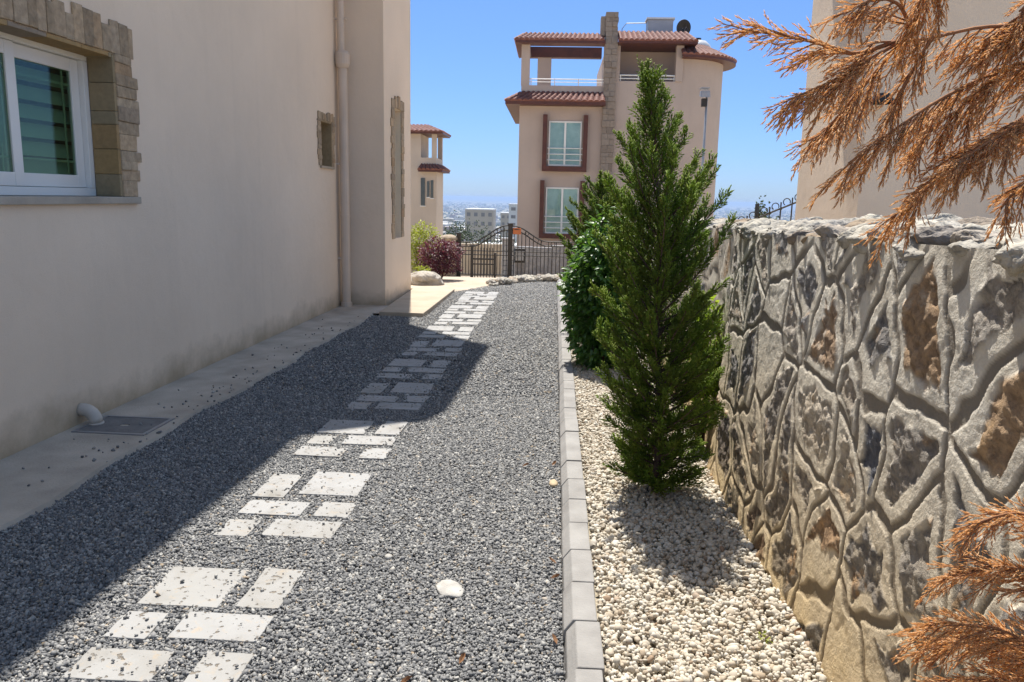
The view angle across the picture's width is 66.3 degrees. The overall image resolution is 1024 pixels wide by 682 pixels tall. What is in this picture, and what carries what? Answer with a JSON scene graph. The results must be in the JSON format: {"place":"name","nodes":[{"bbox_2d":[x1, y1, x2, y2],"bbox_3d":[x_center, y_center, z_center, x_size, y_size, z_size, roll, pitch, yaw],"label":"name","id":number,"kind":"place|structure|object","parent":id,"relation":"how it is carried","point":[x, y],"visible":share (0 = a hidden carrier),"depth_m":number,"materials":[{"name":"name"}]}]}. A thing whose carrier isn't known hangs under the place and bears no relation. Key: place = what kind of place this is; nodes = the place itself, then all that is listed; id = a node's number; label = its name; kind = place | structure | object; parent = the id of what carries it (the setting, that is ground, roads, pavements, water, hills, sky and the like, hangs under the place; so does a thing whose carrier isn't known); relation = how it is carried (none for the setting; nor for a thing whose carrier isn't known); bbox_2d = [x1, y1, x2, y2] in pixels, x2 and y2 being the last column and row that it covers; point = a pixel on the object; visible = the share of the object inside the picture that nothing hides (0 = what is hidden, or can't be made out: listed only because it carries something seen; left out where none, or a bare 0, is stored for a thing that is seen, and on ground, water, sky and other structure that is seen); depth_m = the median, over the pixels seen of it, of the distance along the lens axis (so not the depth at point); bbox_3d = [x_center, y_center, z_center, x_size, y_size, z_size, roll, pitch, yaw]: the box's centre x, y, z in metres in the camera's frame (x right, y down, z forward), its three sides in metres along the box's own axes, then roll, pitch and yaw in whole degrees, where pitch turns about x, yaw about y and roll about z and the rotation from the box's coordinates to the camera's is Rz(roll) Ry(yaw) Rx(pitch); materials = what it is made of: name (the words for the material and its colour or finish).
{"place":"outdoors","nodes":[
{"label":"outdoors","id":0,"kind":"place"},
{"bbox_2d":[22,316,358,485],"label":"stray gravel","id":1,"kind":"structure","parent":0,"point":[112,450],"depth_m":5.76,"materials":[{"name":"grey gravel"}]},
{"bbox_2d":[0,304,387,530],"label":"pavement","id":2,"kind":"structure","parent":0,"point":[69,470],"depth_m":5.60,"materials":[{"name":"concrete"}]},
{"bbox_2d":[71,415,174,435],"bbox_3d":[-2.627,0.579,5.319,0.500,0.028,0.400,2,10,4],"label":"drain cover","id":3,"kind":"object","parent":2,"relation":"on","point":[111,424],"visible":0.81,"depth_m":5.29,"materials":[{"name":"grey metal"}]},
{"bbox_2d":[0,0,410,459],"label":"house","id":4,"kind":"structure","parent":2,"relation":"on","point":[187,187],"depth_m":6.58,"materials":[{"name":"beige paint"}]},
{"bbox_2d":[0,32,95,195],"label":"window","id":5,"kind":"structure","parent":4,"relation":"in","point":[40,154],"depth_m":5.26,"materials":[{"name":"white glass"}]},
{"bbox_2d":[0,314,565,681],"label":"gravel path","id":6,"kind":"structure","parent":0,"point":[563,659],"depth_m":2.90,"materials":[{"name":"grey gravel"}]},
{"bbox_2d":[61,647,174,681],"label":"stepping slab","id":7,"kind":"structure","parent":6,"relation":"on","point":[100,666],"depth_m":2.66,"materials":[{"name":"stone"}]},
{"bbox_2d":[102,611,168,642],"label":"stepping slab","id":8,"kind":"structure","parent":6,"relation":"on","point":[136,621],"depth_m":2.90,"materials":[{"name":"stone"}]},
{"bbox_2d":[137,566,246,610],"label":"stepping slab","id":9,"kind":"structure","parent":6,"relation":"on","point":[202,587],"depth_m":3.19,"materials":[{"name":"stone"}]},
{"bbox_2d":[184,651,254,681],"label":"stepping slab","id":10,"kind":"structure","parent":6,"relation":"on","point":[213,667],"depth_m":2.66,"materials":[{"name":"stone"}]},
{"bbox_2d":[168,611,273,643],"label":"stepping slab","id":11,"kind":"structure","parent":6,"relation":"on","point":[226,627],"depth_m":2.91,"materials":[{"name":"stone"}]},
{"bbox_2d":[213,519,260,536],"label":"stepping slab","id":12,"kind":"structure","parent":6,"relation":"on","point":[238,527],"depth_m":3.77,"materials":[{"name":"stone"}]},
{"bbox_2d":[63,340,458,680],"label":"slab grit","id":13,"kind":"object","parent":6,"relation":"on","point":[186,615],"visible":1,"depth_m":3.77,"materials":[{"name":"grey gravel"}]},
{"bbox_2d":[236,568,303,609],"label":"stepping slab","id":14,"kind":"structure","parent":6,"relation":"on","point":[271,595],"depth_m":3.19,"materials":[{"name":"stone"}]},
{"bbox_2d":[237,500,310,517],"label":"stepping slab","id":15,"kind":"structure","parent":6,"relation":"on","point":[252,507],"depth_m":4.00,"materials":[{"name":"stone"}]},
{"bbox_2d":[251,474,302,498],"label":"stepping slab","id":16,"kind":"structure","parent":6,"relation":"on","point":[280,483],"depth_m":4.30,"materials":[{"name":"stone"}]},
{"bbox_2d":[261,519,342,538],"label":"stepping slab","id":17,"kind":"structure","parent":6,"relation":"on","point":[300,528],"depth_m":3.78,"materials":[{"name":"stone"}]},
{"bbox_2d":[292,446,347,458],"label":"stepping slab","id":18,"kind":"structure","parent":6,"relation":"on","point":[311,451],"depth_m":4.89,"materials":[{"name":"stone"}]},
{"bbox_2d":[305,435,337,445],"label":"stepping slab","id":19,"kind":"structure","parent":6,"relation":"on","point":[316,440],"depth_m":5.13,"materials":[{"name":"stone"}]},
{"bbox_2d":[298,471,370,496],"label":"stepping slab","id":20,"kind":"structure","parent":6,"relation":"on","point":[342,484],"depth_m":4.37,"materials":[{"name":"stone"}]},
{"bbox_2d":[312,502,356,519],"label":"stepping slab","id":21,"kind":"structure","parent":6,"relation":"on","point":[338,509],"depth_m":4.00,"materials":[{"name":"stone"}]},
{"bbox_2d":[317,419,373,435],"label":"stepping slab","id":22,"kind":"structure","parent":6,"relation":"on","point":[354,427],"depth_m":5.43,"materials":[{"name":"stone"}]},
{"bbox_2d":[345,402,370,409],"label":"stepping slab","id":23,"kind":"structure","parent":6,"relation":"on","point":[359,405],"depth_m":5.99,"materials":[{"name":"stone"}]},
{"bbox_2d":[341,435,396,446],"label":"stepping slab","id":24,"kind":"structure","parent":6,"relation":"on","point":[378,441],"depth_m":5.13,"materials":[{"name":"stone"}]},
{"bbox_2d":[358,448,391,460],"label":"stepping slab","id":25,"kind":"structure","parent":6,"relation":"on","point":[377,454],"depth_m":4.87,"materials":[{"name":"stone"}]},
{"bbox_2d":[360,383,389,394],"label":"stepping slab","id":26,"kind":"structure","parent":6,"relation":"on","point":[378,386],"depth_m":6.52,"materials":[{"name":"stone"}]},
{"bbox_2d":[355,395,399,402],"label":"stepping slab","id":27,"kind":"structure","parent":6,"relation":"on","point":[374,398],"depth_m":6.22,"materials":[{"name":"stone"}]},
{"bbox_2d":[374,421,407,435],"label":"stepping slab","id":28,"kind":"structure","parent":6,"relation":"on","point":[390,428],"depth_m":5.42,"materials":[{"name":"stone"}]},
{"bbox_2d":[381,367,402,372],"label":"stepping slab","id":29,"kind":"structure","parent":6,"relation":"on","point":[391,369],"depth_m":7.25,"materials":[{"name":"stone"}]},
{"bbox_2d":[376,373,412,379],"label":"stepping slab","id":30,"kind":"structure","parent":6,"relation":"on","point":[391,375],"depth_m":7.01,"materials":[{"name":"stone"}]},
{"bbox_2d":[375,402,422,410],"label":"stepping slab","id":31,"kind":"structure","parent":6,"relation":"on","point":[401,406],"depth_m":5.99,"materials":[{"name":"stone"}]},
{"bbox_2d":[250,281,558,397],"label":"gravel","id":32,"kind":"structure","parent":6,"relation":"on","point":[513,336],"depth_m":8.09,"materials":[{"name":"grey gravel"}]},
{"bbox_2d":[426,326,454,331],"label":"stepping slab","id":33,"kind":"structure","parent":32,"relation":"on","point":[441,328],"depth_m":9.56,"materials":[{"name":"stone"}]},
{"bbox_2d":[439,314,454,318],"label":"stepping slab","id":34,"kind":"structure","parent":32,"relation":"on","point":[447,316],"depth_m":10.53,"materials":[{"name":"stone"}]},
{"bbox_2d":[438,319,463,321],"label":"stepping slab","id":35,"kind":"structure","parent":32,"relation":"on","point":[452,320],"depth_m":10.21,"materials":[{"name":"stone"}]},
{"bbox_2d":[442,331,470,334],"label":"stepping slab","id":36,"kind":"structure","parent":32,"relation":"on","point":[455,333],"depth_m":9.27,"materials":[{"name":"stone"}]},
{"bbox_2d":[449,305,472,308],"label":"stepping slab","id":37,"kind":"structure","parent":32,"relation":"on","point":[460,306],"depth_m":11.52,"materials":[{"name":"stone"}]},
{"bbox_2d":[451,322,478,324],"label":"stepping slab","id":38,"kind":"structure","parent":32,"relation":"on","point":[465,323],"depth_m":9.99,"materials":[{"name":"stone"}]},
{"bbox_2d":[458,327,473,331],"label":"stepping slab","id":39,"kind":"structure","parent":32,"relation":"on","point":[466,329],"depth_m":9.55,"materials":[{"name":"stone"}]},
{"bbox_2d":[456,314,482,318],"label":"stepping slab","id":40,"kind":"structure","parent":32,"relation":"on","point":[472,316],"depth_m":10.57,"materials":[{"name":"stone"}]},
{"bbox_2d":[462,309,486,311],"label":"stepping slab","id":41,"kind":"structure","parent":32,"relation":"on","point":[478,310],"depth_m":11.16,"materials":[{"name":"stone"}]},
{"bbox_2d":[387,359,426,367],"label":"stepping slab","id":42,"kind":"structure","parent":6,"relation":"on","point":[407,363],"depth_m":7.54,"materials":[{"name":"stone"}]},
{"bbox_2d":[401,351,418,355],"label":"stepping slab","id":43,"kind":"structure","parent":6,"relation":"on","point":[406,353],"depth_m":8.01,"materials":[{"name":"stone"}]},
{"bbox_2d":[390,382,432,393],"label":"stepping slab","id":44,"kind":"structure","parent":6,"relation":"on","point":[401,387],"depth_m":6.59,"materials":[{"name":"stone"}]},
{"bbox_2d":[403,396,429,403],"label":"stepping slab","id":45,"kind":"structure","parent":6,"relation":"on","point":[415,399],"depth_m":6.22,"materials":[{"name":"stone"}]},
{"bbox_2d":[410,341,429,347],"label":"stepping slab","id":46,"kind":"structure","parent":6,"relation":"on","point":[415,344],"depth_m":8.55,"materials":[{"name":"stone"}]},
{"bbox_2d":[407,347,439,351],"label":"stepping slab","id":47,"kind":"structure","parent":6,"relation":"on","point":[424,349],"depth_m":8.26,"materials":[{"name":"stone"}]},
{"bbox_2d":[407,367,445,373],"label":"stepping slab","id":48,"kind":"structure","parent":6,"relation":"on","point":[425,370],"depth_m":7.26,"materials":[{"name":"stone"}]},
{"bbox_2d":[421,374,442,380],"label":"stepping slab","id":49,"kind":"structure","parent":6,"relation":"on","point":[431,376],"depth_m":7.01,"materials":[{"name":"stone"}]},
{"bbox_2d":[418,334,445,338],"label":"stepping slab","id":50,"kind":"structure","parent":6,"relation":"on","point":[431,336],"depth_m":9.02,"materials":[{"name":"stone"}]},
{"bbox_2d":[429,360,449,368],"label":"stepping slab","id":51,"kind":"structure","parent":6,"relation":"on","point":[438,363],"depth_m":7.54,"materials":[{"name":"stone"}]},
{"bbox_2d":[423,352,457,356],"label":"stepping slab","id":52,"kind":"structure","parent":6,"relation":"on","point":[438,354],"depth_m":8.01,"materials":[{"name":"stone"}]},
{"bbox_2d":[416,235,465,278],"bbox_3d":[-1.396,-1.587,15.236,0.999,0.921,0.958,2,10,3],"label":"purple shrub","id":53,"kind":"object","parent":6,"relation":"on","point":[435,263],"visible":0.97,"depth_m":15.13,"materials":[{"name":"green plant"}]},
{"bbox_2d":[431,340,464,346],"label":"stepping slab","id":54,"kind":"structure","parent":6,"relation":"on","point":[449,343],"depth_m":8.61,"materials":[{"name":"stone"}]},
{"bbox_2d":[435,579,463,597],"bbox_3d":[-0.258,1.018,3.230,0.107,0.017,0.156,-4,11,-25],"label":"stone chip","id":55,"kind":"object","parent":6,"relation":"on","point":[449,588],"visible":1,"depth_m":3.21,"materials":[{"name":"white stone"}]},
{"bbox_2d":[443,348,462,352],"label":"stepping slab","id":56,"kind":"structure","parent":6,"relation":"on","point":[452,349],"depth_m":8.26,"materials":[{"name":"stone"}]},
{"bbox_2d":[453,335,469,339],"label":"stepping slab","id":57,"kind":"structure","parent":6,"relation":"on","point":[461,337],"depth_m":9.00,"materials":[{"name":"stone"}]},
{"bbox_2d":[473,297,494,300],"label":"stepping slab","id":58,"kind":"structure","parent":6,"relation":"on","point":[483,298],"depth_m":12.47,"materials":[{"name":"stone"}]},
{"bbox_2d":[486,273,559,285],"bbox_3d":[0.250,-1.179,15.220,2.126,0.195,0.777,-6,13,-36],"label":"stone edging","id":59,"kind":"object","parent":6,"relation":"on","point":[548,277],"visible":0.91,"depth_m":15.11,"materials":[{"name":"beige stone"}]},
{"bbox_2d":[549,479,557,486],"bbox_3d":[0.235,0.806,4.446,0.053,0.025,0.098,2,10,3],"label":"stone chip","id":60,"kind":"object","parent":6,"relation":"on","point":[553,482],"visible":1,"depth_m":4.43,"materials":[{"name":"beige stone"}]},
{"bbox_2d":[379,284,454,316],"bbox_3d":[-1.911,-0.672,12.346,1.760,0.110,3.700,2,10,3],"label":"pad","id":61,"kind":"object","parent":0,"point":[419,300],"visible":0.48,"depth_m":11.65,"materials":[{"name":"concrete"}]},
{"bbox_2d":[442,276,506,290],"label":"path","id":62,"kind":"structure","parent":0,"point":[456,283],"depth_m":14.96,"materials":[{"name":"concrete"}]},
{"bbox_2d":[413,265,429,271],"bbox_3d":[-1.641,-1.193,14.371,0.346,0.401,0.360,9,13,35],"label":"plant","id":63,"kind":"object","parent":62,"relation":"on","point":[422,268],"visible":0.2,"depth_m":14.33,"materials":[{"name":"green plant"}]},
{"bbox_2d":[411,271,443,284],"bbox_3d":[-1.597,-1.098,13.908,0.800,0.298,0.458,2,10,3],"label":"boulder","id":64,"kind":"object","parent":62,"relation":"on","point":[425,278],"visible":0.57,"depth_m":13.75,"materials":[{"name":"stone"}]},
{"bbox_2d":[470,245,495,277],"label":"wicket gate","id":65,"kind":"structure","parent":62,"relation":"on","point":[472,253],"depth_m":19.56,"materials":[{"name":"black metal"}]},
{"bbox_2d":[349,199,795,314],"bbox_3d":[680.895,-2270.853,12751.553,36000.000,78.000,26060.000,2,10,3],"label":"ground","id":66,"kind":"structure","parent":0,"point":[504,202],"depth_m":11333.45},
{"bbox_2d":[411,220,441,270],"bbox_3d":[-1.930,-1.895,16.355,0.972,1.263,0.804,-3,11,-24],"label":"lime shrub","id":67,"kind":"object","parent":66,"relation":"on","point":[414,238],"visible":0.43,"depth_m":16.23,"materials":[{"name":"green plant"}]},
{"bbox_2d":[411,124,450,241],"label":"house","id":68,"kind":"structure","parent":66,"relation":"on","point":[427,172],"depth_m":45.55,"materials":[{"name":"beige paint"}]},
{"bbox_2d":[420,178,425,206],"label":"window","id":69,"kind":"structure","parent":68,"relation":"in","point":[422,179],"depth_m":45.47,"materials":[{"name":"grey glass"}]},
{"bbox_2d":[426,181,429,197],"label":"window","id":70,"kind":"structure","parent":68,"relation":"in","point":[428,182],"depth_m":45.44,"materials":[{"name":"grey glass"}]},
{"bbox_2d":[439,234,457,276],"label":"gate pillar","id":71,"kind":"structure","parent":66,"relation":"on","point":[448,237],"depth_m":19.79,"materials":[{"name":"stone"}]},
{"bbox_2d":[411,242,501,276],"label":"boundary wall","id":72,"kind":"structure","parent":66,"relation":"on","point":[498,258],"depth_m":30.04,"materials":[{"name":"concrete"}]},
{"bbox_2d":[443,210,495,243],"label":"broadleaf tree","id":73,"kind":"object","parent":66,"relation":"on","point":[463,237],"visible":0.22,"depth_m":95.05,"materials":[{"name":"green plant"}]},
{"bbox_2d":[465,208,495,241],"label":"apartment block","id":74,"kind":"structure","parent":66,"relation":"on","point":[486,216],"depth_m":258.10,"materials":[{"name":"white paint"}]},
{"bbox_2d":[500,212,508,242],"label":"apartment block","id":75,"kind":"structure","parent":66,"relation":"on","point":[504,219],"depth_m":326.96,"materials":[{"name":"white paint"}]},
{"bbox_2d":[501,237,513,276],"bbox_3d":[-0.119,-2.167,21.392,0.368,1.280,0.368,2,10,3],"label":"meter post","id":76,"kind":"object","parent":66,"relation":"on","point":[503,271],"visible":0.43,"depth_m":21.22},
{"bbox_2d":[514,248,524,274],"bbox_3d":[0.206,-1.981,21.299,0.290,1.060,0.175,2,10,3],"label":"meter box","id":77,"kind":"object","parent":76,"relation":"attached to","point":[519,263],"visible":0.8,"depth_m":21.20,"materials":[{"name":"black metal"}]},
{"bbox_2d":[515,252,523,260],"bbox_3d":[0.204,-2.301,21.159,0.220,0.260,0.013,2,10,3],"label":"door","id":78,"kind":"structure","parent":77,"relation":"in","point":[519,253],"depth_m":21.16,"materials":[{"name":"grey metal"}]},
{"bbox_2d":[509,203,516,242],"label":"apartment block","id":79,"kind":"structure","parent":66,"relation":"on","point":[512,213],"depth_m":242.28,"materials":[{"name":"white paint"}]},
{"bbox_2d":[456,223,575,277],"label":"iron gate","id":80,"kind":"structure","parent":66,"relation":"on","point":[509,251],"depth_m":19.93,"materials":[{"name":"black metal"}]},
{"bbox_2d":[513,228,520,233],"bbox_3d":[0.126,-2.785,19.860,0.210,0.160,0.106,2,10,3],"label":"post box","id":81,"kind":"object","parent":80,"relation":"attached to","point":[516,230],"visible":1,"depth_m":19.81,"materials":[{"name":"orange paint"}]},
{"bbox_2d":[514,245,573,274],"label":"boundary wall","id":82,"kind":"structure","parent":66,"relation":"on","point":[547,264],"depth_m":25.93,"materials":[{"name":"beige concrete"}]},
{"bbox_2d":[557,279,604,681],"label":"kerb","id":83,"kind":"structure","parent":66,"relation":"on","point":[583,649],"depth_m":3.46,"materials":[{"name":"concrete"}]},
{"bbox_2d":[443,201,794,242],"bbox_3d":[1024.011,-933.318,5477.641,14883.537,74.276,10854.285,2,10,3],"label":"distant town","id":84,"kind":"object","parent":66,"relation":"on","point":[447,222],"visible":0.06,"depth_m":4441.70},
{"bbox_2d":[443,203,794,226],"bbox_3d":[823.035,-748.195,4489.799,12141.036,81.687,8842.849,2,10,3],"label":"distant trees","id":85,"kind":"object","parent":66,"relation":"on","point":[751,214],"visible":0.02,"depth_m":5299.04,"materials":[{"name":"green plant"}]},
{"bbox_2d":[504,12,736,262],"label":"house","id":86,"kind":"structure","parent":66,"relation":"on","point":[568,140],"depth_m":32.83,"materials":[{"name":"beige paint"}]},
{"bbox_2d":[539,180,584,238],"bbox_3d":[2.110,-5.580,33.334,1.880,2.420,0.278,2,10,3],"label":"window","id":87,"kind":"structure","parent":86,"relation":"in","point":[556,220],"depth_m":33.40,"materials":[{"name":"glass"}]},
{"bbox_2d":[542,114,587,171],"bbox_3d":[2.213,-8.273,32.840,1.870,2.300,0.278,2,10,3],"label":"window","id":88,"kind":"structure","parent":86,"relation":"in","point":[564,148],"depth_m":32.90,"materials":[{"name":"brown paint"}]},
{"bbox_2d":[645,17,674,31],"bbox_3d":[6.349,-13.213,33.902,1.190,1.290,0.900,2,10,3],"label":"water tank","id":89,"kind":"object","parent":86,"relation":"on","point":[659,24],"visible":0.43,"depth_m":33.45,"materials":[{"name":"white paint"}]},
{"bbox_2d":[676,19,690,32],"bbox_3d":[7.291,-13.050,33.377,0.412,1.198,0.558,9,13,37],"label":"satellite dish","id":90,"kind":"object","parent":86,"relation":"on","point":[683,25],"visible":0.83,"depth_m":33.35,"materials":[{"name":"black metal"}]},
{"bbox_2d":[696,38,710,46],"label":"roof dome","id":91,"kind":"structure","parent":86,"relation":"on","point":[704,42],"depth_m":34.05,"materials":[{"name":"white metal"}]},
{"bbox_2d":[698,87,709,207],"bbox_3d":[5.995,-4.885,25.193,0.300,6.220,0.480,2,10,3],"label":"street lamp","id":92,"kind":"object","parent":66,"relation":"on","point":[704,101],"visible":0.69,"depth_m":24.77,"materials":[{"name":"grey metal"}]},
{"bbox_2d":[754,204,759,217],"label":"utility pole","id":93,"kind":"object","parent":66,"relation":"on","point":[757,206],"visible":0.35,"depth_m":56.26,"materials":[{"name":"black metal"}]},
{"bbox_2d":[753,195,781,219],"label":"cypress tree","id":94,"kind":"object","parent":66,"relation":"on","point":[760,207],"visible":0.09,"depth_m":58.17,"materials":[{"name":"green plant"}]},
{"bbox_2d":[631,213,1023,681],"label":"stone wall","id":95,"kind":"structure","parent":66,"relation":"on","point":[865,440],"depth_m":2.43,"materials":[{"name":"beige stone"}]},
{"bbox_2d":[410,0,812,206],"label":"sky","id":96,"kind":"structure","parent":0,"point":[465,61],"materials":[{"name":"blue"}]},
{"bbox_2d":[573,371,831,681],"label":"planting strip ground","id":97,"kind":"structure","parent":0,"point":[597,598],"depth_m":3.08,"materials":[{"name":"beige gravel"}]},
{"bbox_2d":[555,170,630,319],"bbox_3d":[0.988,-0.993,9.121,0.991,1.962,0.975,2,10,3],"label":"cypress tree","id":98,"kind":"object","parent":97,"relation":"on","point":[598,195],"visible":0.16,"depth_m":8.96,"materials":[{"name":"green plant"}]},
{"bbox_2d":[557,204,643,370],"bbox_3d":[0.847,-0.360,7.377,0.866,1.823,0.966,2,10,3],"label":"leafy shrub","id":99,"kind":"object","parent":97,"relation":"on","point":[592,263],"visible":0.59,"depth_m":7.17,"materials":[{"name":"green plant"}]},
{"bbox_2d":[571,328,649,373],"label":"pebbles","id":100,"kind":"object","parent":97,"relation":"on","point":[578,367],"visible":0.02,"depth_m":7.32,"materials":[{"name":"beige gravel"}]},
{"bbox_2d":[588,55,737,498],"bbox_3d":[0.766,-0.253,4.022,0.770,2.329,0.796,2,10,3],"label":"cypress tree","id":101,"kind":"object","parent":97,"relation":"on","point":[652,420],"visible":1,"depth_m":3.95,"materials":[{"name":"green plant"}]},
{"bbox_2d":[685,295,724,445],"bbox_3d":[1.219,0.203,5.000,0.334,1.039,0.358,9,13,37],"label":"leafy shrub","id":102,"kind":"object","parent":97,"relation":"on","point":[706,394],"visible":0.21,"depth_m":4.94,"materials":[{"name":"green plant"}]},
{"bbox_2d":[758,630,772,643],"bbox_3d":[0.902,1.077,2.815,0.051,0.089,0.069,2,10,3],"label":"weed","id":103,"kind":"object","parent":97,"relation":"on","point":[764,632],"visible":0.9,"depth_m":2.81,"materials":[{"name":"green plant"}]},
{"bbox_2d":[707,0,1023,681],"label":"dead tree","id":104,"kind":"object","parent":97,"relation":"on","point":[1001,43],"visible":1,"depth_m":0.94,"materials":[{"name":"brown plant"}]},
{"bbox_2d":[795,0,1023,223],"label":"house","id":105,"kind":"structure","parent":0,"point":[870,198],"depth_m":7.65,"materials":[{"name":"beige paint"}]},
{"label":"stone steps","id":106,"kind":"object","parent":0,"visible":0},
{"bbox_2d":[738,194,796,220],"bbox_3d":[4.163,-1.731,12.638,1.124,1.305,0.037,3,10,8],"label":"railing","id":107,"kind":"object","parent":106,"relation":"on","point":[769,212],"visible":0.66,"depth_m":12.56,"materials":[{"name":"black metal"}]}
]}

